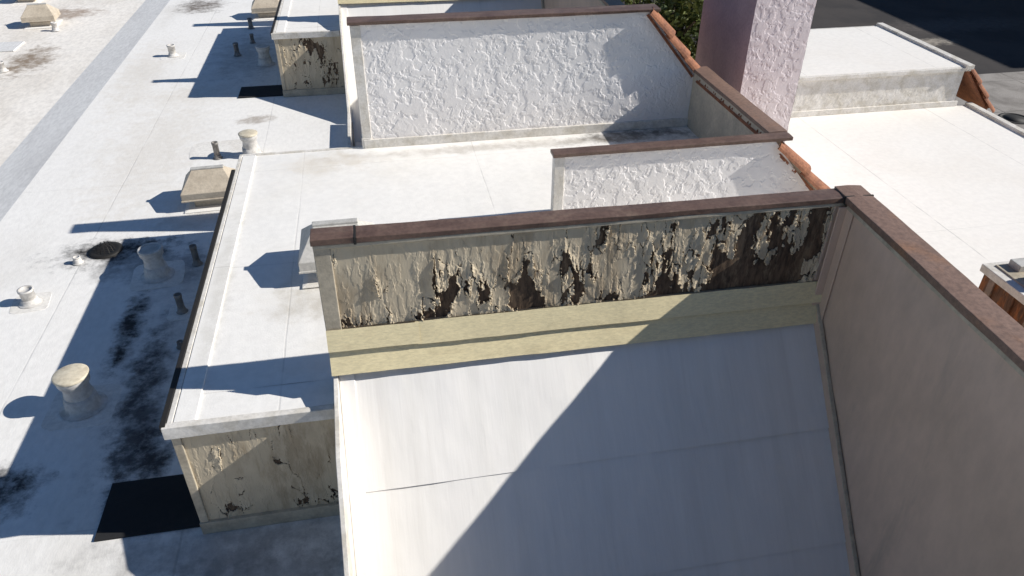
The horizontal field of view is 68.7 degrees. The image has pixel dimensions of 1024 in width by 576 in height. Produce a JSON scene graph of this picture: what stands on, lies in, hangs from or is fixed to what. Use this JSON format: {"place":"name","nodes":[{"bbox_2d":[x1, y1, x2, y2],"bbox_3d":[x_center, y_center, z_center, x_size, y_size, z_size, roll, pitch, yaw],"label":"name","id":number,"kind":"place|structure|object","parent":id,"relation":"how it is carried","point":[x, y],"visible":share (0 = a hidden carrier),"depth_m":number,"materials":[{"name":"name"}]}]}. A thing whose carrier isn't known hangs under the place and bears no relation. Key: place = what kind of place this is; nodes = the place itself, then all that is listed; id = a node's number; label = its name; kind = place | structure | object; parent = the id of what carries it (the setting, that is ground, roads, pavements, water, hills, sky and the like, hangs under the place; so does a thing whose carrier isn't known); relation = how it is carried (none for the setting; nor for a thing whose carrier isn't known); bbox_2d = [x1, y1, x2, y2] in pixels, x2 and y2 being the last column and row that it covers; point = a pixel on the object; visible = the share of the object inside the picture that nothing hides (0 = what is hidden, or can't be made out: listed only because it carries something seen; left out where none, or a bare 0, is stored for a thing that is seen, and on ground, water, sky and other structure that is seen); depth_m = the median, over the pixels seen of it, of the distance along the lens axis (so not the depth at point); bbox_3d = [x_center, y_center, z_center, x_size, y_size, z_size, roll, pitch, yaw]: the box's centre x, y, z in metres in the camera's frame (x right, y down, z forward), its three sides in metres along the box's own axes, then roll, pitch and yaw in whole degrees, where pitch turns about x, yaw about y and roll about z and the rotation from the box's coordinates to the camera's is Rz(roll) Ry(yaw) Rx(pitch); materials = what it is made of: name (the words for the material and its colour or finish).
{"place":"outdoors","nodes":[
{"label":"outdoors","id":0,"kind":"place"},
{"bbox_2d":[0,0,131,141],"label":"roof","id":1,"kind":"structure","parent":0,"point":[38,63],"depth_m":16.86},
{"bbox_2d":[0,61,8,72],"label":"vent pipe","id":2,"kind":"object","parent":1,"relation":"on","point":[3,68],"visible":1,"depth_m":15.34,"materials":[{"name":"metal"}]},
{"bbox_2d":[0,41,23,51],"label":"patch","id":3,"kind":"object","parent":1,"relation":"on","point":[8,46],"visible":1,"depth_m":16.79,"materials":[{"name":"white"}]},
{"bbox_2d":[13,0,42,3],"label":"roof vent hood","id":4,"kind":"object","parent":1,"relation":"on","point":[26,1],"visible":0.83,"depth_m":19.94,"materials":[{"name":"beige metal"}]},
{"bbox_2d":[20,3,62,29],"bbox_3d":[-11.436,-6.638,18.154,0.739,0.494,0.720,-9,36,-13],"label":"roof vent hood","id":5,"kind":"object","parent":1,"relation":"on","point":[38,15],"visible":0.97,"depth_m":17.98,"materials":[{"name":"beige metal"}]},
{"bbox_2d":[50,21,59,30],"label":"vent pipe","id":6,"kind":"object","parent":1,"relation":"on","point":[54,26],"visible":1,"depth_m":17.79,"materials":[{"name":"metal"}]},
{"bbox_2d":[0,0,144,165],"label":"valley","id":7,"kind":"structure","parent":0,"point":[18,133],"depth_m":14.73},
{"bbox_2d":[0,0,169,220],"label":"strip","id":8,"kind":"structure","parent":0,"point":[26,160],"depth_m":13.56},
{"bbox_2d":[0,0,351,575],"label":"roof membrane","id":9,"kind":"object","parent":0,"point":[118,165],"visible":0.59,"depth_m":8.76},
{"bbox_2d":[9,292,51,313],"bbox_3d":[-5.498,0.168,8.560,0.394,0.004,0.388,-10,36,-15],"label":"patch","id":10,"kind":"object","parent":9,"relation":"on","point":[16,309],"visible":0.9,"depth_m":8.51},
{"bbox_2d":[17,285,42,308],"bbox_3d":[-5.497,0.092,8.506,0.255,0.190,0.255,-6,35,-9],"label":"vent pipe","id":11,"kind":"object","parent":10,"relation":"on","point":[29,297],"visible":1,"depth_m":8.47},
{"bbox_2d":[72,255,83,264],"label":"vent pipe","id":12,"kind":"object","parent":9,"relation":"on","point":[77,260],"visible":1,"depth_m":9.21,"materials":[{"name":"plastic"}]},
{"bbox_2d":[41,384,120,430],"bbox_3d":[-4.105,1.133,7.160,0.619,0.004,0.596,-6,35,-9],"label":"patch","id":13,"kind":"object","parent":9,"relation":"on","point":[53,419],"visible":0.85,"depth_m":7.07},
{"bbox_2d":[51,363,107,420],"bbox_3d":[-4.093,0.952,7.045,0.418,0.415,0.418,-6,35,-9],"label":"plumbing vent pipe","id":14,"kind":"object","parent":13,"relation":"on","point":[83,398],"visible":1,"depth_m":6.99,"materials":[{"name":"metal"}]},
{"bbox_2d":[88,241,122,258],"bbox_3d":[-5.148,-0.519,9.460,0.400,0.117,0.400,-6,35,-9],"label":"roof drain","id":15,"kind":"object","parent":9,"relation":"on","point":[105,249],"visible":1,"depth_m":9.46,"materials":[{"name":"metal"}]},
{"bbox_2d":[94,474,199,541],"bbox_3d":[-2.940,1.789,6.195,0.820,0.017,0.590,-6,35,-9],"label":"rubber mat","id":16,"kind":"object","parent":9,"relation":"on","point":[148,506],"visible":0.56,"depth_m":6.14,"materials":[{"name":"rubber"}]},
{"bbox_2d":[130,260,184,290],"bbox_3d":[-4.270,-0.156,9.042,0.626,0.004,0.619,-6,35,-9],"label":"patch","id":17,"kind":"object","parent":9,"relation":"on","point":[139,284],"visible":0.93,"depth_m":8.96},
{"bbox_2d":[137,242,174,282],"bbox_3d":[-4.272,-0.316,8.934,0.388,0.371,0.388,-6,35,-9],"label":"plumbing vent pipe","id":18,"kind":"object","parent":17,"relation":"on","point":[157,268],"visible":1,"depth_m":8.88,"materials":[{"name":"metal"}]},
{"bbox_2d":[160,52,185,59],"bbox_3d":[-7.261,-4.967,16.044,0.519,0.004,0.521,-6,35,-9],"label":"patch","id":19,"kind":"object","parent":9,"relation":"on","point":[182,55],"visible":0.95,"depth_m":16.01,"materials":[{"name":"white"}]},
{"bbox_2d":[166,44,178,57],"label":"vent pipe","id":20,"kind":"object","parent":19,"relation":"on","point":[172,53],"visible":1,"depth_m":15.94,"materials":[{"name":"metal"}]},
{"bbox_2d":[176,339,182,349],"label":"vent pipe","id":21,"kind":"object","parent":9,"relation":"on","point":[179,344],"visible":0.69,"depth_m":7.86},
{"bbox_2d":[167,303,193,320],"bbox_3d":[-3.707,0.269,8.425,0.303,0.004,0.305,-6,35,-9],"label":"patch","id":22,"kind":"object","parent":9,"relation":"on","point":[173,315],"visible":0.59,"depth_m":8.38,"materials":[{"name":"plastic"}]},
{"bbox_2d":[173,292,187,314],"bbox_3d":[-3.706,0.171,8.360,0.129,0.240,0.129,-6,35,-9],"label":"vent pipe","id":23,"kind":"object","parent":22,"relation":"on","point":[181,307],"visible":1,"depth_m":8.34,"materials":[{"name":"metal"}]},
{"bbox_2d":[189,244,202,265],"bbox_3d":[-3.881,-0.404,9.172,0.129,0.270,0.129,-6,35,-9],"label":"vent pipe","id":24,"kind":"object","parent":9,"relation":"on","point":[197,261],"visible":1,"depth_m":9.15,"materials":[{"name":"metal"}]},
{"bbox_2d":[180,164,235,213],"bbox_3d":[-4.230,-1.473,10.518,0.752,0.503,0.732,-7,35,-11],"label":"roof vent hood","id":25,"kind":"object","parent":9,"relation":"on","point":[203,188],"visible":0.7,"depth_m":10.31,"materials":[{"name":"beige metal"}]},
{"bbox_2d":[189,139,242,159],"bbox_3d":[-4.710,-2.238,12.079,0.911,0.004,0.716,-6,35,-9],"label":"patch","id":26,"kind":"object","parent":9,"relation":"on","point":[204,150],"visible":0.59,"depth_m":12.06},
{"bbox_2d":[211,141,222,159],"bbox_3d":[-4.629,-2.156,11.724,0.153,0.270,0.153,-6,35,-9],"label":"vent pipe","id":27,"kind":"object","parent":9,"relation":"on","point":[216,151],"visible":1,"depth_m":11.70,"materials":[{"name":"metal"}]},
{"bbox_2d":[232,42,240,56],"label":"vent pipe","id":28,"kind":"object","parent":9,"relation":"on","point":[236,49],"visible":1,"depth_m":15.98,"materials":[{"name":"metal"}]},
{"bbox_2d":[247,18,253,28],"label":"vent pipe","id":29,"kind":"object","parent":9,"relation":"on","point":[250,24],"visible":1,"depth_m":17.71,"materials":[{"name":"metal"}]},
{"bbox_2d":[238,129,263,153],"bbox_3d":[-4.119,-2.272,11.771,0.388,0.394,0.387,-6,35,-9],"label":"plumbing vent pipe","id":30,"kind":"object","parent":9,"relation":"on","point":[248,138],"visible":0.9,"depth_m":11.68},
{"bbox_2d":[249,33,255,43],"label":"vent pipe","id":31,"kind":"object","parent":9,"relation":"on","point":[252,40],"visible":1,"depth_m":16.78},
{"bbox_2d":[238,85,282,97],"bbox_3d":[-4.758,-3.744,14.262,0.820,0.017,0.590,-6,35,-9],"label":"rubber mat","id":32,"kind":"object","parent":9,"relation":"on","point":[261,91],"visible":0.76,"depth_m":14.23,"materials":[{"name":"rubber"}]},
{"bbox_2d":[251,0,278,20],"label":"roof vent hood","id":33,"kind":"object","parent":9,"relation":"on","point":[263,9],"visible":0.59,"depth_m":18.38,"materials":[{"name":"beige metal"}]},
{"bbox_2d":[255,44,274,66],"bbox_3d":[-5.135,-4.825,15.514,0.387,0.371,0.387,-6,35,-9],"label":"plumbing vent pipe","id":34,"kind":"object","parent":9,"relation":"on","point":[264,59],"visible":1,"depth_m":15.46,"materials":[{"name":"metal"}]},
{"bbox_2d":[200,501,339,533],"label":"base trim","id":35,"kind":"structure","parent":9,"relation":"on","point":[268,518],"depth_m":6.00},
{"bbox_2d":[171,438,208,522],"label":"corner trim","id":36,"kind":"structure","parent":35,"relation":"on","point":[183,460],"depth_m":5.63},
{"bbox_2d":[181,419,338,519],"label":"wall","id":37,"kind":"structure","parent":35,"relation":"on","point":[257,470],"depth_m":5.73,"materials":[{"name":"paint"}]},
{"bbox_2d":[283,87,345,96],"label":"base trim","id":38,"kind":"structure","parent":9,"relation":"on","point":[313,91],"depth_m":14.07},
{"bbox_2d":[274,39,285,89],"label":"corner trim","id":39,"kind":"structure","parent":38,"relation":"on","point":[280,64],"depth_m":13.70,"materials":[{"name":"metal"}]},
{"bbox_2d":[333,376,355,575],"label":"raking side wall","id":40,"kind":"structure","parent":9,"relation":"on","point":[346,531],"depth_m":5.13,"materials":[{"name":"paint"}]},
{"bbox_2d":[352,122,354,146],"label":"walls","id":41,"kind":"structure","parent":0,"point":[353,135],"depth_m":13.32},
{"bbox_2d":[347,113,353,146],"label":"side curb","id":42,"kind":"structure","parent":41,"relation":"on","point":[350,134],"depth_m":12.32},
{"bbox_2d":[355,141,361,145],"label":"pit floor","id":43,"kind":"structure","parent":0,"point":[358,143],"depth_m":13.47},
{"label":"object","id":44,"kind":"object","parent":43,"relation":"on","visible":0},
{"bbox_2d":[338,4,349,112],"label":"raking side wall","id":45,"kind":"structure","parent":44,"relation":"attached to","point":[344,68],"depth_m":13.30,"materials":[{"name":"paint"}]},
{"bbox_2d":[340,4,358,129],"bbox_3d":[-2.962,-3.935,13.716,0.116,2.045,1.900,-6,35,-9],"label":"wall trim","id":46,"kind":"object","parent":44,"relation":"attached to","point":[349,64],"visible":0.8,"depth_m":13.73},
{"bbox_2d":[345,49,356,93],"bbox_3d":[-1.147,-4.176,14.006,3.870,0.684,0.657,-6,35,-9],"label":"sheet","id":47,"kind":"object","parent":44,"relation":"on","point":[354,73],"visible":0.02,"depth_m":13.72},
{"bbox_2d":[349,91,361,141],"bbox_3d":[-1.038,-3.301,13.880,3.870,0.710,0.674,-6,35,-9],"label":"sheet","id":48,"kind":"object","parent":44,"relation":"on","point":[357,136],"visible":0.02,"depth_m":13.56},
{"bbox_2d":[340,0,541,48],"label":"sheet","id":49,"kind":"object","parent":44,"relation":"on","point":[393,8],"visible":0.35,"depth_m":14.14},
{"bbox_2d":[543,0,602,8],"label":"side parapet wall","id":50,"kind":"structure","parent":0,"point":[549,4],"depth_m":12.07,"materials":[{"name":"paint"}]},
{"bbox_2d":[277,0,339,27],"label":"membrane","id":51,"kind":"object","parent":50,"relation":"on","point":[312,13],"visible":0.23,"depth_m":14.49,"materials":[{"name":"plastic"}]},
{"bbox_2d":[276,0,291,31],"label":"edge lap","id":52,"kind":"object","parent":51,"relation":"on","point":[283,17],"visible":1,"depth_m":14.29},
{"bbox_2d":[338,0,445,3],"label":"flashing","id":53,"kind":"object","parent":50,"relation":"attached to","point":[358,1],"visible":1,"depth_m":13.92,"materials":[{"name":"metal"}]},
{"bbox_2d":[329,303,816,375],"bbox_3d":[0.584,0.357,5.739,3.870,0.200,0.088,-5,35,-9],"label":"flashing","id":54,"kind":"object","parent":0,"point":[406,356],"visible":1,"depth_m":5.71,"materials":[{"name":"metal"}]},
{"bbox_2d":[326,322,419,352],"bbox_3d":[-0.998,0.355,5.407,0.660,0.160,0.050,-5,35,-9],"label":"flashing upper end","id":55,"kind":"object","parent":54,"relation":"attached to","point":[341,340],"visible":1,"depth_m":5.41,"materials":[{"name":"metal"}]},
{"bbox_2d":[622,0,1023,73],"bbox_3d":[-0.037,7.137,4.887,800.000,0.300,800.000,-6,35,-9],"label":"ground","id":56,"kind":"structure","parent":0,"point":[985,36],"depth_m":31.45,"materials":[{"name":"asphalt"}]},
{"bbox_2d":[620,0,703,59],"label":"tree","id":57,"kind":"object","parent":56,"relation":"on","point":[680,14],"visible":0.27,"depth_m":14.57,"materials":[{"name":"green plant"}]},
{"bbox_2d":[790,23,994,117],"bbox_3d":[6.426,-2.834,15.428,4.827,4.260,2.820,-6,35,-9],"label":"rooftop box","id":58,"kind":"object","parent":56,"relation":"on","point":[876,68],"visible":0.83,"depth_m":13.53,"materials":[{"name":"paint"}]},
{"bbox_3d":[-1.228,-2.677,16.388,4.050,2.870,58.000,-6,35,-9],"label":"townhouse block","id":59,"kind":"object","parent":56,"relation":"on","visible":0},
{"bbox_2d":[342,281,813,328],"bbox_3d":[0.613,0.739,6.165,3.970,2.990,0.090,-5,35,-9],"label":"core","id":60,"kind":"object","parent":59,"relation":"on","point":[350,327],"depth_m":5.69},
{"bbox_2d":[313,249,341,330],"bbox_3d":[-1.282,0.112,5.301,0.112,1.015,0.130,-5,35,-9],"label":"end board","id":61,"kind":"object","parent":60,"relation":"attached to","point":[326,283],"visible":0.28,"depth_m":5.15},
{"bbox_2d":[312,203,845,249],"bbox_3d":[0.578,-0.451,5.261,3.862,0.032,0.038,-5,35,-9],"label":"under cap strip","id":62,"kind":"object","parent":60,"relation":"attached to","point":[562,227],"visible":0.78,"depth_m":5.21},
{"bbox_2d":[310,225,353,246],"bbox_3d":[-1.200,-0.348,4.996,0.284,0.050,0.165,-5,35,-9],"label":"cap end piece","id":63,"kind":"object","parent":62,"relation":"on","point":[325,236],"visible":0.94,"depth_m":4.95,"materials":[{"name":"brown metal"}]},
{"bbox_2d":[330,207,833,327],"bbox_3d":[0.615,-0.168,5.454,3.720,0.690,0.047,-5,35,-9],"label":"peeling paint","id":64,"kind":"object","parent":60,"relation":"attached to","point":[406,281],"visible":1,"depth_m":5.44,"materials":[{"name":"paint"}]},
{"bbox_2d":[356,188,844,242],"bbox_3d":[0.719,-0.527,5.307,3.595,0.051,0.164,-5,35,-9],"label":"cap","id":65,"kind":"object","parent":60,"relation":"on","point":[407,230],"visible":0.99,"depth_m":5.25,"materials":[{"name":"brown metal"}]},
{"bbox_2d":[353,225,356,244],"bbox_3d":[-1.055,-0.357,5.023,0.019,0.058,0.168,-5,35,-9],"label":"cap joint","id":66,"kind":"object","parent":65,"relation":"attached to","point":[354,234],"visible":0.92,"depth_m":4.97,"materials":[{"name":"metal"}]},
{"bbox_2d":[415,281,821,343],"bbox_3d":[0.896,0.176,5.715,3.250,0.175,0.054,-5,35,-9],"label":"flashing","id":67,"kind":"object","parent":60,"relation":"attached to","point":[511,323],"visible":1,"depth_m":5.70,"materials":[{"name":"metal"}]},
{"bbox_2d":[813,206,844,280],"bbox_3d":[2.435,-0.345,5.761,0.088,0.680,0.025,-5,35,-9],"label":"corner board","id":68,"kind":"object","parent":60,"relation":"attached to","point":[823,252],"visible":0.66,"depth_m":5.75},
{"bbox_2d":[819,210,1023,575],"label":"side parapet wall","id":69,"kind":"structure","parent":59,"relation":"on","point":[927,386],"depth_m":4.93,"materials":[{"name":"paint"}]},
{"bbox_2d":[812,206,846,304],"bbox_3d":[2.446,-0.195,5.808,0.072,0.980,0.015,-4,35,-6],"label":"corner flashing","id":70,"kind":"object","parent":69,"relation":"attached to","point":[833,241],"visible":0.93,"depth_m":5.74,"materials":[{"name":"metal"}]},
{"bbox_2d":[813,315,855,575],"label":"step flashing","id":71,"kind":"object","parent":69,"relation":"attached to","point":[834,451],"visible":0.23,"depth_m":5.92,"materials":[{"name":"metal"}]},
{"bbox_2d":[816,304,859,575],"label":"flashing bead","id":72,"kind":"object","parent":69,"relation":"attached to","point":[840,458],"visible":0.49,"depth_m":5.86,"materials":[{"name":"metal"}]},
{"bbox_2d":[847,206,1023,377],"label":"under cap strip","id":73,"kind":"object","parent":69,"relation":"on","point":[1012,364],"visible":0.57,"depth_m":4.58,"materials":[{"name":"metal"}]},
{"bbox_2d":[834,185,1023,371],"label":"cap","id":74,"kind":"object","parent":73,"relation":"on","point":[1000,328],"visible":0.98,"depth_m":4.64,"materials":[{"name":"metal"}]},
{"bbox_2d":[843,194,873,204],"bbox_3d":[2.555,-0.652,5.524,0.220,0.067,0.015,-4,35,-6],"label":"cap joint","id":75,"kind":"object","parent":74,"relation":"on","point":[851,196],"visible":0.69,"depth_m":5.51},
{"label":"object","id":76,"kind":"object","parent":59,"relation":"on","visible":0},
{"bbox_2d":[339,374,372,575],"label":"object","id":77,"kind":"object","parent":76,"relation":"attached to","point":[357,497],"visible":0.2,"depth_m":5.43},
{"bbox_2d":[339,324,828,492],"bbox_3d":[0.648,0.856,5.764,3.870,0.668,0.638,-6,35,-9],"label":"sheet","id":78,"kind":"object","parent":76,"relation":"on","point":[423,425],"visible":0.89,"depth_m":5.74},
{"bbox_2d":[349,428,845,575],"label":"sheet","id":79,"kind":"object","parent":76,"relation":"on","point":[655,512],"visible":0.99,"depth_m":5.65,"materials":[{"name":"metal"}]},
{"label":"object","id":80,"kind":"object","parent":59,"relation":"on","visible":0},
{"bbox_2d":[347,4,660,25],"bbox_3d":[-0.058,-3.213,8.792,3.700,0.046,0.256,-6,35,-9],"label":"cap","id":81,"kind":"object","parent":80,"relation":"on","point":[467,16],"visible":1,"depth_m":8.72,"materials":[{"name":"brown metal"}]},
{"bbox_2d":[360,12,693,148],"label":"white stucco wall","id":82,"kind":"structure","parent":80,"relation":"on","point":[435,78],"depth_m":9.15,"materials":[{"name":"paint"}]},
{"bbox_2d":[349,25,371,138],"bbox_3d":[-1.799,-2.400,8.956,0.115,1.485,0.172,-6,35,-9],"label":"corner flashing","id":83,"kind":"object","parent":82,"relation":"attached to","point":[356,44],"visible":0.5,"depth_m":8.82,"materials":[{"name":"metal"}]},
{"bbox_2d":[646,7,700,77],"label":"rake tiles","id":84,"kind":"object","parent":82,"relation":"attached to","point":[675,41],"visible":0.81,"depth_m":9.21,"materials":[{"name":"tile"}]},
{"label":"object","id":85,"kind":"object","parent":59,"relation":"on","visible":0},
{"label":"strip under the cap","id":86,"kind":"object","parent":85,"relation":"on","visible":0},
{"bbox_2d":[601,0,624,5],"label":"cap","id":87,"kind":"object","parent":86,"relation":"on","point":[611,2],"visible":0.52,"depth_m":9.69,"materials":[{"name":"metal"}]},
{"bbox_2d":[955,71,1023,128],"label":"pavement","id":88,"kind":"structure","parent":0,"point":[1005,91],"depth_m":24.23,"materials":[{"name":"concrete"}]},
{"bbox_2d":[998,113,1023,123],"bbox_3d":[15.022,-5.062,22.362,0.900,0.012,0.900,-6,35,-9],"label":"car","id":89,"kind":"object","parent":88,"relation":"on","point":[1014,118],"visible":0.89,"depth_m":22.41,"materials":[{"name":"metal"}]},
{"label":"walls","id":90,"kind":"object","parent":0,"visible":0},
{"bbox_2d":[785,105,1023,286],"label":"membrane","id":91,"kind":"object","parent":90,"relation":"on","point":[947,183],"visible":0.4,"depth_m":11.57,"materials":[{"name":"plastic"}]},
{"bbox_2d":[695,0,816,142],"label":"stucco chimney","id":92,"kind":"object","parent":91,"relation":"on","point":[753,51],"visible":0.54,"depth_m":9.86,"materials":[{"name":"paint"}]},
{"bbox_2d":[978,258,1023,326],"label":"rooftop equipment curb","id":93,"kind":"structure","parent":91,"relation":"on","point":[1001,285],"depth_m":6.11,"materials":[{"name":"wood"}]},
{"bbox_2d":[965,102,1023,135],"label":"edge metal","id":94,"kind":"object","parent":90,"relation":"attached to","point":[998,119],"visible":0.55,"depth_m":13.22,"materials":[{"name":"metal"}]},
{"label":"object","id":95,"kind":"object","parent":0,"visible":0},
{"bbox_2d":[273,0,283,42],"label":"side fascia","id":96,"kind":"structure","parent":95,"relation":"attached to","point":[277,19],"depth_m":14.29,"materials":[{"name":"paint"}]},
{"bbox_2d":[270,0,281,34],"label":"drip edge","id":97,"kind":"object","parent":96,"relation":"attached to","point":[275,18],"visible":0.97,"depth_m":14.20,"materials":[{"name":"metal"}]},
{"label":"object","id":98,"kind":"object","parent":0,"visible":0},
{"bbox_2d":[161,404,334,439],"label":"front fascia","id":99,"kind":"structure","parent":98,"relation":"attached to","point":[182,429],"depth_m":5.40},
{"bbox_2d":[176,379,333,419],"bbox_3d":[-1.878,0.838,5.547,1.160,0.002,0.310,-6,35,-9],"label":"membrane","id":100,"kind":"object","parent":98,"relation":"on","point":[265,399],"visible":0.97,"depth_m":5.56,"materials":[{"name":"plastic"}]},
{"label":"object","id":101,"kind":"object","parent":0,"visible":0},
{"bbox_2d":[271,30,339,39],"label":"front fascia","id":102,"kind":"structure","parent":101,"relation":"attached to","point":[302,34],"depth_m":13.47,"materials":[{"name":"metal"}]},
{"bbox_2d":[278,36,344,89],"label":"peeling paint","id":103,"kind":"structure","parent":101,"relation":"attached to","point":[311,63],"depth_m":13.80,"materials":[{"name":"paint"}]},
{"bbox_2d":[285,26,339,31],"bbox_3d":[-3.696,-4.696,13.615,1.160,0.002,0.310,-6,35,-9],"label":"membrane","id":104,"kind":"object","parent":101,"relation":"on","point":[312,29],"visible":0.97,"depth_m":13.63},
{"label":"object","id":105,"kind":"object","parent":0,"visible":0},
{"bbox_2d":[166,155,242,424],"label":"side fascia","id":106,"kind":"structure","parent":105,"relation":"attached to","point":[172,412],"depth_m":6.50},
{"bbox_2d":[159,169,234,432],"bbox_3d":[-2.865,-0.177,7.034,0.040,0.060,4.250,-6,35,-9],"label":"drip edge","id":107,"kind":"object","parent":106,"relation":"attached to","point":[168,404],"visible":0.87,"depth_m":6.39,"materials":[{"name":"metal"}]},
{"bbox_2d":[239,146,362,155],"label":"back fascia","id":108,"kind":"structure","parent":106,"relation":"attached to","point":[298,151],"depth_m":9.19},
{"bbox_2d":[180,126,697,393],"bbox_3d":[-0.030,-0.680,7.779,5.780,0.012,4.320,-6,35,-9],"label":"membrane","id":109,"kind":"object","parent":105,"relation":"on","point":[271,330],"visible":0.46,"depth_m":8.08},
{"bbox_2d":[173,155,255,421],"bbox_3d":[-2.763,-0.324,7.222,0.155,0.014,4.600,-6,35,-9],"label":"edge lap","id":110,"kind":"object","parent":109,"relation":"on","point":[191,392],"visible":1,"depth_m":6.52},
{"bbox_2d":[298,218,373,288],"bbox_3d":[-1.611,-0.412,6.940,0.708,0.474,0.690,-6,35,-9],"label":"roof vent hood","id":111,"kind":"object","parent":109,"relation":"on","point":[306,265],"visible":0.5,"depth_m":6.77,"materials":[{"name":"grey metal"}]},
{"bbox_2d":[364,117,687,148],"bbox_3d":[0.261,-1.993,9.596,4.250,0.112,0.038,-6,35,-9],"label":"base flashing","id":112,"kind":"object","parent":109,"relation":"on","point":[512,133],"visible":1,"depth_m":9.56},
{"bbox_2d":[550,66,830,210],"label":"stucco parapet","id":113,"kind":"structure","parent":105,"relation":"on","point":[738,146],"depth_m":7.76,"materials":[{"name":"paint"}]}
]}

